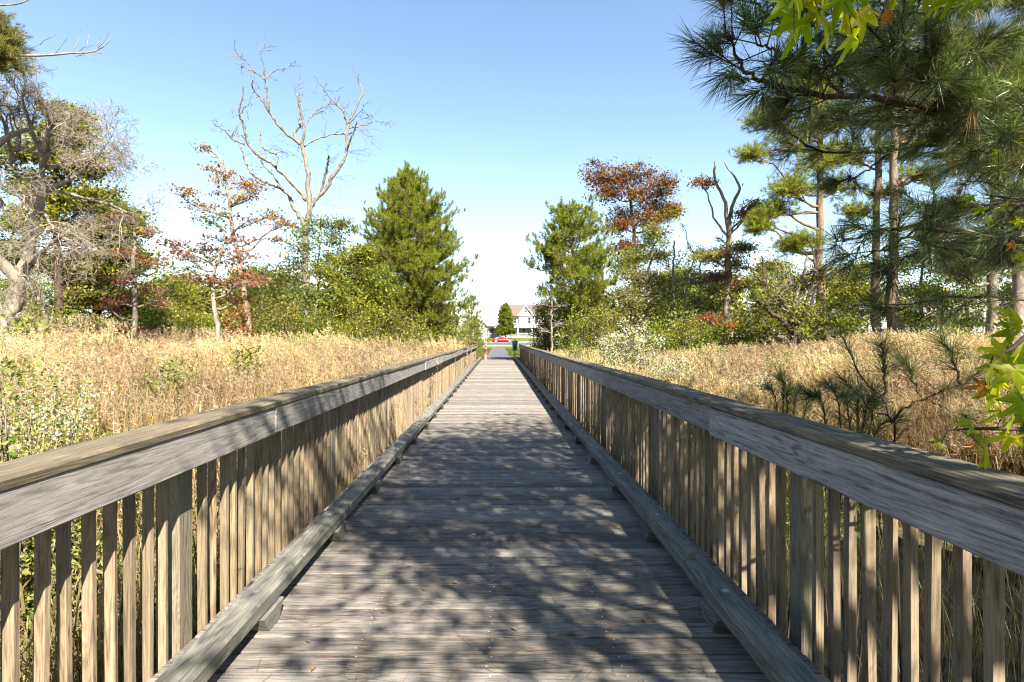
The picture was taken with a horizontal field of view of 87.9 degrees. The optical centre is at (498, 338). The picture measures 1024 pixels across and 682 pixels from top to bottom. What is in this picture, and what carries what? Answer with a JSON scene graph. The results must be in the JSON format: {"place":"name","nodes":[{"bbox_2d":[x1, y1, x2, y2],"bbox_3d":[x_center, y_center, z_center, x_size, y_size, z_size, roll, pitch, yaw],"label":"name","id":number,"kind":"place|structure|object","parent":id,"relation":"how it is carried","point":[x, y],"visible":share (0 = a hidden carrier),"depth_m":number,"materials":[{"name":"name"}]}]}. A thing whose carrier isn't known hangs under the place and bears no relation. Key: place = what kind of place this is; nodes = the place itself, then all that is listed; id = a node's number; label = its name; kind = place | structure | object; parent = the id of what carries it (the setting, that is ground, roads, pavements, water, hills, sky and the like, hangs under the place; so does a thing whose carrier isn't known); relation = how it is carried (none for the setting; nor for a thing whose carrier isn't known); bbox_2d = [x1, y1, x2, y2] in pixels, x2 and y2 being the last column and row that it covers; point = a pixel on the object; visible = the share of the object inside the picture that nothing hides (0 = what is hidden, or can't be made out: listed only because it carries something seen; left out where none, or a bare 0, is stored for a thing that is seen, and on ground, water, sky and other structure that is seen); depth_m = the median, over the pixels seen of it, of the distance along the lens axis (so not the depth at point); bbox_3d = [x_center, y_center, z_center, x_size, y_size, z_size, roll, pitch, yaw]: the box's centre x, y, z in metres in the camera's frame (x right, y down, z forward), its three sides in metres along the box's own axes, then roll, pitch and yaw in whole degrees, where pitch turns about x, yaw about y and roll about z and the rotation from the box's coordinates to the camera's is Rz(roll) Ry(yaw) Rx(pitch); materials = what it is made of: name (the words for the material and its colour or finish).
{"place":"outdoors","nodes":[
{"label":"outdoors","id":0,"kind":"place"},
{"bbox_2d":[487,348,510,359],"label":"path","id":1,"kind":"structure","parent":0,"point":[498,354],"depth_m":47.87,"materials":[{"name":"concrete"}]},
{"bbox_2d":[0,0,1023,336],"label":"sky","id":2,"kind":"structure","parent":0,"point":[500,101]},
{"bbox_2d":[141,337,980,626],"bbox_3d":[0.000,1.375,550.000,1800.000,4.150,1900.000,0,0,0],"label":"ground","id":3,"kind":"structure","parent":0,"point":[920,537],"depth_m":8.00,"materials":[{"name":"plant"}]},
{"bbox_2d":[0,7,36,93],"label":"pine tree","id":4,"kind":"object","parent":3,"relation":"on","point":[11,38],"visible":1,"depth_m":12.48,"materials":[{"name":"green plant"}]},
{"bbox_2d":[0,273,48,311],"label":"distant tree","id":5,"kind":"object","parent":3,"relation":"on","point":[3,285],"visible":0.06,"depth_m":95.63,"materials":[{"name":"green plant"}]},
{"bbox_2d":[0,354,53,404],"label":"marsh bush","id":6,"kind":"object","parent":3,"relation":"on","point":[14,367],"depth_m":7.01,"materials":[{"name":"green plant"}]},
{"bbox_2d":[0,309,58,349],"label":"shrub","id":7,"kind":"object","parent":3,"relation":"on","point":[21,322],"visible":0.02,"depth_m":12.15,"materials":[{"name":"green plant"}]},
{"bbox_2d":[0,263,89,320],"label":"bank tree","id":8,"kind":"object","parent":3,"relation":"on","point":[45,284],"visible":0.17,"depth_m":32.01,"materials":[{"name":"green plant"}]},
{"bbox_2d":[18,297,77,328],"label":"shrub","id":9,"kind":"object","parent":3,"relation":"on","point":[40,322],"visible":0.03,"depth_m":20.88,"materials":[{"name":"green plant"}]},
{"bbox_2d":[0,355,122,681],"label":"leafy bush","id":10,"kind":"object","parent":3,"relation":"on","point":[26,561],"visible":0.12,"depth_m":2.98,"materials":[{"name":"green plant"}]},
{"bbox_2d":[0,360,141,570],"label":"flowering bush","id":11,"kind":"object","parent":3,"relation":"on","point":[73,425],"visible":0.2,"depth_m":4.85,"materials":[{"name":"green plant"}]},
{"bbox_2d":[0,94,170,320],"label":"evergreen tree","id":12,"kind":"object","parent":3,"relation":"on","point":[87,289],"visible":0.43,"depth_m":21.84,"materials":[{"name":"green plant"}]},
{"bbox_2d":[0,0,176,336],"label":"bare tree","id":13,"kind":"object","parent":3,"relation":"on","point":[18,276],"visible":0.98,"depth_m":14.63,"materials":[{"name":"grey plant"}]},
{"bbox_2d":[46,296,131,332],"bbox_3d":[-17.068,0.455,22.066,3.747,4.777,4.030,0,0,0],"label":"shrub","id":14,"kind":"object","parent":3,"relation":"on","point":[73,312],"visible":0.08,"depth_m":21.71,"materials":[{"name":"green plant"}]},
{"bbox_2d":[30,209,157,321],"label":"evergreen tree","id":15,"kind":"object","parent":3,"relation":"on","point":[98,312],"visible":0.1,"depth_m":26.66,"materials":[{"name":"green plant"}]},
{"bbox_2d":[74,211,180,339],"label":"young tree","id":16,"kind":"object","parent":3,"relation":"on","point":[134,306],"visible":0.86,"depth_m":20.00,"materials":[{"name":"grey plant"}]},
{"bbox_2d":[115,286,178,332],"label":"shrub","id":17,"kind":"object","parent":3,"relation":"on","point":[152,324],"visible":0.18,"depth_m":25.65,"materials":[{"name":"green plant"}]},
{"bbox_2d":[107,278,190,326],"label":"distant tree","id":18,"kind":"object","parent":3,"relation":"on","point":[126,317],"visible":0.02,"depth_m":73.20,"materials":[{"name":"green plant"}]},
{"bbox_2d":[22,484,281,681],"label":"marsh weeds","id":19,"kind":"object","parent":3,"relation":"on","point":[139,670],"visible":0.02,"depth_m":4.26,"materials":[{"name":"green plant"}]},
{"bbox_2d":[110,350,209,412],"bbox_3d":[-5.701,1.501,8.982,1.417,2.623,1.777,0,0,-23],"label":"marsh bush","id":20,"kind":"object","parent":3,"relation":"on","point":[168,363],"visible":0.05,"depth_m":9.02,"materials":[{"name":"green plant"}]},
{"bbox_2d":[113,268,223,327],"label":"bank tree","id":21,"kind":"object","parent":3,"relation":"on","point":[184,294],"visible":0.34,"depth_m":33.81,"materials":[{"name":"green plant"}]},
{"bbox_2d":[161,297,227,334],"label":"shrub","id":22,"kind":"object","parent":3,"relation":"on","point":[188,322],"visible":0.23,"depth_m":25.66,"materials":[{"name":"green plant"}]},
{"bbox_2d":[187,281,229,329],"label":"distant tree","id":23,"kind":"object","parent":3,"relation":"on","point":[206,291],"visible":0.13,"depth_m":84.03,"materials":[{"name":"green plant"}]},
{"bbox_2d":[150,210,284,340],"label":"young tree","id":24,"kind":"object","parent":3,"relation":"on","point":[247,278],"visible":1,"depth_m":16.95,"materials":[{"name":"red plant"}]},
{"bbox_2d":[159,142,297,331],"bbox_3d":[-12.994,-3.351,26.076,6.520,12.503,3.069,0,0,0],"label":"tall tree","id":25,"kind":"object","parent":3,"relation":"on","point":[244,184],"visible":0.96,"depth_m":25.93,"materials":[{"name":"red plant"}]},
{"bbox_2d":[193,265,266,330],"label":"distant tree","id":26,"kind":"object","parent":3,"relation":"on","point":[223,304],"visible":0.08,"depth_m":78.79,"materials":[{"name":"green plant"}]},
{"bbox_2d":[0,308,472,681],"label":"reeds","id":27,"kind":"object","parent":3,"relation":"on","point":[111,359],"visible":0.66,"depth_m":8.72,"materials":[{"name":"plant"}]},
{"bbox_2d":[214,300,262,340],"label":"shrub","id":28,"kind":"object","parent":3,"relation":"on","point":[239,320],"visible":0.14,"depth_m":21.84,"materials":[{"name":"plant"}]},
{"bbox_2d":[222,339,277,395],"bbox_3d":[-5.289,1.411,11.078,1.459,2.792,1.372,0,0,-19],"label":"marsh bush","id":29,"kind":"object","parent":3,"relation":"on","point":[247,359],"visible":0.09,"depth_m":10.96,"materials":[{"name":"green plant"}]},
{"bbox_2d":[229,274,285,334],"bbox_3d":[-13.712,-0.418,29.955,3.292,6.529,3.239,0,0,15],"label":"shrub","id":30,"kind":"object","parent":3,"relation":"on","point":[256,306],"visible":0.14,"depth_m":29.83,"materials":[{"name":"green plant"}]},
{"bbox_2d":[222,260,294,329],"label":"bank tree","id":31,"kind":"object","parent":3,"relation":"on","point":[270,293],"visible":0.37,"depth_m":35.57,"materials":[{"name":"green plant"}]},
{"bbox_2d":[245,293,307,339],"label":"shrub","id":32,"kind":"object","parent":3,"relation":"on","point":[275,323],"visible":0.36,"depth_m":23.79,"materials":[{"name":"green plant"}]},
{"bbox_2d":[247,263,327,331],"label":"distant tree","id":33,"kind":"object","parent":3,"relation":"on","point":[288,278],"visible":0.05,"depth_m":79.30,"materials":[{"name":"green plant"}]},
{"bbox_2d":[207,32,396,333],"bbox_3d":[-12.552,-7.554,33.283,11.604,21.124,6.880,0,0,0],"label":"dead tree","id":34,"kind":"object","parent":3,"relation":"on","point":[311,201],"visible":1,"depth_m":32.92,"materials":[{"name":"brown wood"}]},
{"bbox_2d":[260,211,360,327],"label":"young tree","id":35,"kind":"object","parent":3,"relation":"on","point":[338,226],"visible":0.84,"depth_m":28.76,"materials":[{"name":"green plant"}]},
{"bbox_2d":[287,292,351,340],"bbox_3d":[-7.918,0.371,23.928,3.082,4.949,3.716,0,0,0],"label":"shrub","id":36,"kind":"object","parent":3,"relation":"on","point":[331,321],"visible":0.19,"depth_m":23.86,"materials":[{"name":"green plant"}]},
{"bbox_2d":[291,268,387,334],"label":"distant tree","id":37,"kind":"object","parent":3,"relation":"on","point":[324,285],"visible":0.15,"depth_m":73.95,"materials":[{"name":"green plant"}]},
{"bbox_2d":[274,239,405,337],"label":"holly tree","id":38,"kind":"object","parent":3,"relation":"on","point":[361,254],"visible":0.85,"depth_m":26.16,"materials":[{"name":"green plant"}]},
{"bbox_2d":[324,284,396,344],"bbox_3d":[-6.054,0.159,23.988,3.364,5.352,3.603,0,0,0],"label":"shrub","id":39,"kind":"object","parent":3,"relation":"on","point":[359,330],"visible":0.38,"depth_m":23.86,"materials":[{"name":"green plant"}]},
{"bbox_2d":[375,305,435,347],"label":"shrub","id":40,"kind":"object","parent":3,"relation":"on","point":[400,333],"visible":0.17,"depth_m":24.70,"materials":[{"name":"green plant"}]},
{"bbox_2d":[340,160,478,343],"bbox_3d":[-5.146,-3.786,31.132,8.236,13.187,7.818,0,0,0],"label":"pine tree","id":41,"kind":"object","parent":3,"relation":"on","point":[408,258],"visible":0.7,"depth_m":29.43,"materials":[{"name":"green plant"}]},
{"bbox_2d":[418,307,473,362],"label":"shrub","id":42,"kind":"object","parent":3,"relation":"on","point":[443,328],"visible":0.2,"depth_m":29.73,"materials":[{"name":"green plant"}]},
{"bbox_2d":[460,292,482,347],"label":"pine tree","id":43,"kind":"object","parent":3,"relation":"on","point":[474,304],"visible":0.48,"depth_m":41.84,"materials":[{"name":"green plant"}]},
{"bbox_2d":[451,316,495,338],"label":"house","id":44,"kind":"structure","parent":3,"relation":"on","point":[489,320],"depth_m":134.70,"materials":[{"name":"white"}]},
{"bbox_2d":[462,315,490,347],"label":"bush","id":45,"kind":"object","parent":3,"relation":"on","point":[474,324],"visible":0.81,"depth_m":37.85,"materials":[{"name":"green plant"}]},
{"bbox_2d":[476,348,519,359],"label":"grass","id":46,"kind":"structure","parent":3,"relation":"on","point":[508,350],"depth_m":57.34,"materials":[{"name":"green plant"}]},
{"bbox_2d":[495,302,516,336],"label":"conifer tree","id":47,"kind":"object","parent":3,"relation":"on","point":[505,325],"visible":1,"depth_m":126.03,"materials":[{"name":"green plant"}]},
{"bbox_2d":[0,344,1023,681],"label":"footbridge","id":48,"kind":"object","parent":3,"relation":"on","point":[692,492],"visible":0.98,"depth_m":2.88,"materials":[{"name":"wood"}]},
{"bbox_2d":[250,411,719,681],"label":"fallen needles","id":49,"kind":"object","parent":48,"relation":"on","point":[514,628],"visible":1,"depth_m":3.18,"materials":[{"name":"brown plant"}]},
{"bbox_2d":[486,305,552,337],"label":"house","id":50,"kind":"structure","parent":3,"relation":"on","point":[523,315],"depth_m":136.59,"materials":[{"name":"white"}]},
{"bbox_2d":[524,296,564,351],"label":"shrub","id":51,"kind":"object","parent":3,"relation":"on","point":[544,341],"visible":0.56,"depth_m":37.65,"materials":[{"name":"green plant"}]},
{"bbox_2d":[538,291,569,351],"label":"dead sapling","id":52,"kind":"object","parent":3,"relation":"on","point":[551,324],"visible":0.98,"depth_m":25.98,"materials":[{"name":"grey wood"}]},
{"bbox_2d":[522,191,626,350],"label":"pine tree","id":53,"kind":"object","parent":3,"relation":"on","point":[566,219],"visible":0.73,"depth_m":31.97,"materials":[{"name":"green plant"}]},
{"bbox_2d":[549,290,611,352],"bbox_3d":[4.806,0.010,30.898,3.556,5.660,3.652,0,0,-44],"label":"shrub","id":54,"kind":"object","parent":3,"relation":"on","point":[575,333],"visible":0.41,"depth_m":30.79,"materials":[{"name":"green plant"}]},
{"bbox_2d":[561,337,599,361],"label":"marsh bush","id":55,"kind":"object","parent":3,"relation":"on","point":[577,350],"visible":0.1,"depth_m":19.93,"materials":[{"name":"green plant"}]},
{"bbox_2d":[549,283,629,337],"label":"distant tree","id":56,"kind":"object","parent":3,"relation":"on","point":[613,312],"visible":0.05,"depth_m":83.88,"materials":[{"name":"green plant"}]},
{"bbox_2d":[573,299,623,349],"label":"shrub","id":57,"kind":"object","parent":3,"relation":"on","point":[602,327],"visible":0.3,"depth_m":30.59,"materials":[{"name":"green plant"}]},
{"bbox_2d":[606,292,649,339],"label":"distant tree","id":58,"kind":"object","parent":3,"relation":"on","point":[621,310],"visible":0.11,"depth_m":96.00,"materials":[{"name":"green plant"}]},
{"bbox_2d":[590,310,670,373],"bbox_3d":[4.042,0.958,16.490,2.564,3.726,2.586,0,0,0],"label":"flowering bush","id":59,"kind":"object","parent":3,"relation":"on","point":[629,358],"visible":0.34,"depth_m":16.18,"materials":[{"name":"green plant"}]},
{"bbox_2d":[574,156,693,346],"bbox_3d":[9.544,-5.238,37.989,8.547,15.627,5.133,0,0,0],"label":"oak tree","id":60,"kind":"object","parent":3,"relation":"on","point":[671,210],"visible":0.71,"depth_m":37.78,"materials":[{"name":"red plant"}]},
{"bbox_2d":[601,221,696,340],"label":"green tree","id":61,"kind":"object","parent":3,"relation":"on","point":[647,305],"visible":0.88,"depth_m":31.83,"materials":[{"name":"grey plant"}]},
{"bbox_2d":[632,306,690,354],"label":"shrub","id":62,"kind":"object","parent":3,"relation":"on","point":[659,329],"visible":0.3,"depth_m":26.50,"materials":[{"name":"green plant"}]},
{"bbox_2d":[617,267,708,344],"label":"distant tree","id":63,"kind":"object","parent":3,"relation":"on","point":[641,311],"visible":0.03,"depth_m":82.83,"materials":[{"name":"green plant"}]},
{"bbox_2d":[638,348,698,382],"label":"flowering bush","id":64,"kind":"object","parent":3,"relation":"on","point":[667,367],"visible":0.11,"depth_m":13.44,"materials":[{"name":"grey plant"}]},
{"bbox_2d":[628,259,722,346],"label":"bank tree","id":65,"kind":"object","parent":3,"relation":"on","point":[677,303],"visible":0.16,"depth_m":38.36,"materials":[{"name":"green plant"}]},
{"bbox_2d":[668,241,692,345],"bbox_3d":[10.342,-1.408,30.353,1.555,8.615,1.410,0,0,-41],"label":"dead snag","id":66,"kind":"object","parent":3,"relation":"on","point":[673,269],"visible":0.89,"depth_m":30.95,"materials":[{"name":"grey wood"}]},
{"bbox_2d":[680,223,694,340],"bbox_3d":[10.563,-1.791,29.791,1.034,9.382,1.046,0,0,32],"label":"dead snag","id":67,"kind":"object","parent":3,"relation":"on","point":[685,300],"visible":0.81,"depth_m":29.96,"materials":[{"name":"grey wood"}]},
{"bbox_2d":[667,303,711,351],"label":"shrub","id":68,"kind":"object","parent":3,"relation":"on","point":[683,338],"visible":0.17,"depth_m":26.82,"materials":[{"name":"green plant"}]},
{"bbox_2d":[657,241,722,339],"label":"thin tree","id":69,"kind":"object","parent":3,"relation":"on","point":[705,306],"visible":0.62,"depth_m":33.80,"materials":[{"name":"green plant"}]},
{"bbox_2d":[684,338,731,374],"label":"marsh bush","id":70,"kind":"object","parent":3,"relation":"on","point":[706,352],"visible":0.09,"depth_m":18.09,"materials":[{"name":"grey plant"}]},
{"bbox_2d":[680,305,737,351],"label":"shrub","id":71,"kind":"object","parent":3,"relation":"on","point":[711,335],"visible":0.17,"depth_m":24.81,"materials":[{"name":"green plant"}]},
{"bbox_2d":[698,270,754,339],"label":"distant tree","id":72,"kind":"object","parent":3,"relation":"on","point":[736,304],"visible":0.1,"depth_m":83.44,"materials":[{"name":"green plant"}]},
{"bbox_2d":[684,161,784,342],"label":"dead topped tree","id":73,"kind":"object","parent":3,"relation":"on","point":[726,253],"visible":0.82,"depth_m":27.86,"materials":[{"name":"grey plant"}]},
{"bbox_2d":[715,321,770,349],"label":"shrub","id":74,"kind":"object","parent":3,"relation":"on","point":[740,337],"visible":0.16,"depth_m":23.73,"materials":[{"name":"green plant"}]},
{"bbox_2d":[740,359,779,404],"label":"flowering bush","id":75,"kind":"object","parent":3,"relation":"on","point":[756,382],"visible":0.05,"depth_m":11.48,"materials":[{"name":"grey plant"}]},
{"bbox_2d":[524,324,1023,665],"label":"reeds","id":76,"kind":"object","parent":3,"relation":"on","point":[719,380],"visible":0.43,"depth_m":12.21,"materials":[{"name":"plant"}]},
{"bbox_2d":[718,251,830,336],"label":"bank tree","id":77,"kind":"object","parent":3,"relation":"on","point":[787,267],"visible":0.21,"depth_m":36.21,"materials":[{"name":"green plant"}]},
{"bbox_2d":[756,344,815,376],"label":"marsh bush","id":78,"kind":"object","parent":3,"relation":"on","point":[780,359],"visible":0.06,"depth_m":15.04,"materials":[{"name":"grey plant"}]},
{"bbox_2d":[742,237,834,345],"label":"tangled tree","id":79,"kind":"object","parent":3,"relation":"on","point":[771,313],"visible":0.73,"depth_m":22.44,"materials":[{"name":"brown plant"}]},
{"bbox_2d":[754,364,826,637],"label":"pine sapling","id":80,"kind":"object","parent":3,"relation":"on","point":[784,384],"visible":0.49,"depth_m":5.10,"materials":[{"name":"green plant"}]},
{"bbox_2d":[722,255,879,347],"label":"myrtle tree","id":81,"kind":"object","parent":3,"relation":"on","point":[800,284],"visible":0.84,"depth_m":22.73,"materials":[{"name":"green plant"}]},
{"bbox_2d":[726,53,876,340],"bbox_3d":[14.507,-5.245,25.081,7.247,16.291,3.869,0,0,0],"label":"tall pine","id":82,"kind":"object","parent":3,"relation":"on","point":[758,221],"visible":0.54,"depth_m":24.80,"materials":[{"name":"green plant"}]},
{"bbox_2d":[738,486,882,560],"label":"marsh weeds","id":83,"kind":"object","parent":3,"relation":"on","point":[824,518],"visible":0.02,"depth_m":7.38,"materials":[{"name":"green plant"}]},
{"bbox_2d":[665,0,1023,339],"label":"pine tree","id":84,"kind":"object","parent":3,"relation":"on","point":[974,99],"visible":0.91,"depth_m":3.16,"materials":[{"name":"green plant"}]},
{"bbox_2d":[822,290,878,341],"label":"shrub","id":85,"kind":"object","parent":3,"relation":"on","point":[862,332],"visible":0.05,"depth_m":22.71,"materials":[{"name":"green plant"}]},
{"bbox_2d":[789,371,919,681],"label":"pine sapling","id":86,"kind":"object","parent":3,"relation":"on","point":[874,402],"visible":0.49,"depth_m":3.99,"materials":[{"name":"green plant"}]},
{"bbox_2d":[825,252,897,331],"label":"bank tree","id":87,"kind":"object","parent":3,"relation":"on","point":[849,289],"visible":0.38,"depth_m":33.33,"materials":[{"name":"green plant"}]},
{"bbox_2d":[825,2,926,334],"bbox_3d":[17.539,-6.343,24.758,5.691,18.485,4.177,0,0,0],"label":"tall pine","id":88,"kind":"object","parent":3,"relation":"on","point":[876,194],"visible":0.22,"depth_m":24.91,"materials":[{"name":"green plant"}]},
{"bbox_2d":[738,466,1021,681],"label":"sedge","id":89,"kind":"object","parent":3,"relation":"on","point":[1016,627],"visible":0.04,"depth_m":5.32,"materials":[{"name":"green plant"}]},
{"bbox_2d":[764,0,1023,468],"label":"sweetgum tree","id":90,"kind":"object","parent":3,"relation":"on","point":[1004,358],"visible":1,"depth_m":1.64,"materials":[{"name":"green plant"}]},
{"bbox_2d":[815,315,994,681],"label":"pine sapling","id":91,"kind":"object","parent":3,"relation":"on","point":[901,360],"visible":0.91,"depth_m":3.05,"materials":[{"name":"green plant"}]},
{"bbox_2d":[899,311,934,335],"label":"shrub","id":92,"kind":"object","parent":3,"relation":"on","point":[909,325],"visible":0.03,"depth_m":24.11,"materials":[{"name":"green plant"}]},
{"bbox_2d":[880,223,962,334],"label":"bank tree","id":93,"kind":"object","parent":3,"relation":"on","point":[922,282],"visible":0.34,"depth_m":35.91,"materials":[{"name":"green plant"}]},
{"bbox_2d":[873,6,981,335],"bbox_3d":[18.922,-5.769,23.426,6.916,17.337,3.979,0,0,-17],"label":"tall pine","id":94,"kind":"object","parent":3,"relation":"on","point":[912,177],"visible":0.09,"depth_m":23.42,"materials":[{"name":"green plant"}]},
{"bbox_2d":[898,296,1009,334],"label":"house","id":95,"kind":"structure","parent":3,"relation":"on","point":[953,311],"depth_m":63.37,"materials":[{"name":"white"}]},
{"bbox_2d":[929,312,988,336],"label":"shrub","id":96,"kind":"object","parent":3,"relation":"on","point":[960,329],"visible":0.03,"depth_m":21.90,"materials":[{"name":"green plant"}]},
{"bbox_2d":[918,238,1005,332],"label":"bank tree","id":97,"kind":"object","parent":3,"relation":"on","point":[961,282],"visible":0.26,"depth_m":33.38,"materials":[{"name":"green plant"}]},
{"bbox_2d":[935,338,989,373],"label":"marsh bush","id":98,"kind":"object","parent":3,"relation":"on","point":[980,351],"visible":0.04,"depth_m":11.89,"materials":[{"name":"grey plant"}]},
{"bbox_2d":[923,112,1017,337],"bbox_3d":[19.521,-3.855,20.864,5.266,13.510,4.173,0,0,0],"label":"tall pine","id":99,"kind":"object","parent":3,"relation":"on","point":[962,272],"visible":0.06,"depth_m":20.88,"materials":[{"name":"green plant"}]},
{"bbox_2d":[945,139,1023,338],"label":"tall pine","id":100,"kind":"object","parent":3,"relation":"on","point":[1019,309],"visible":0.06,"depth_m":17.90,"materials":[{"name":"green plant"}]},
{"bbox_2d":[978,266,1013,321],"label":"bank tree","id":101,"kind":"object","parent":3,"relation":"on","point":[1004,277],"visible":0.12,"depth_m":29.77,"materials":[{"name":"plant"}]},
{"bbox_2d":[738,538,1021,681],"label":"water","id":102,"kind":"structure","parent":0,"point":[947,593],"depth_m":5.48,"materials":[{"name":"black liquid"}]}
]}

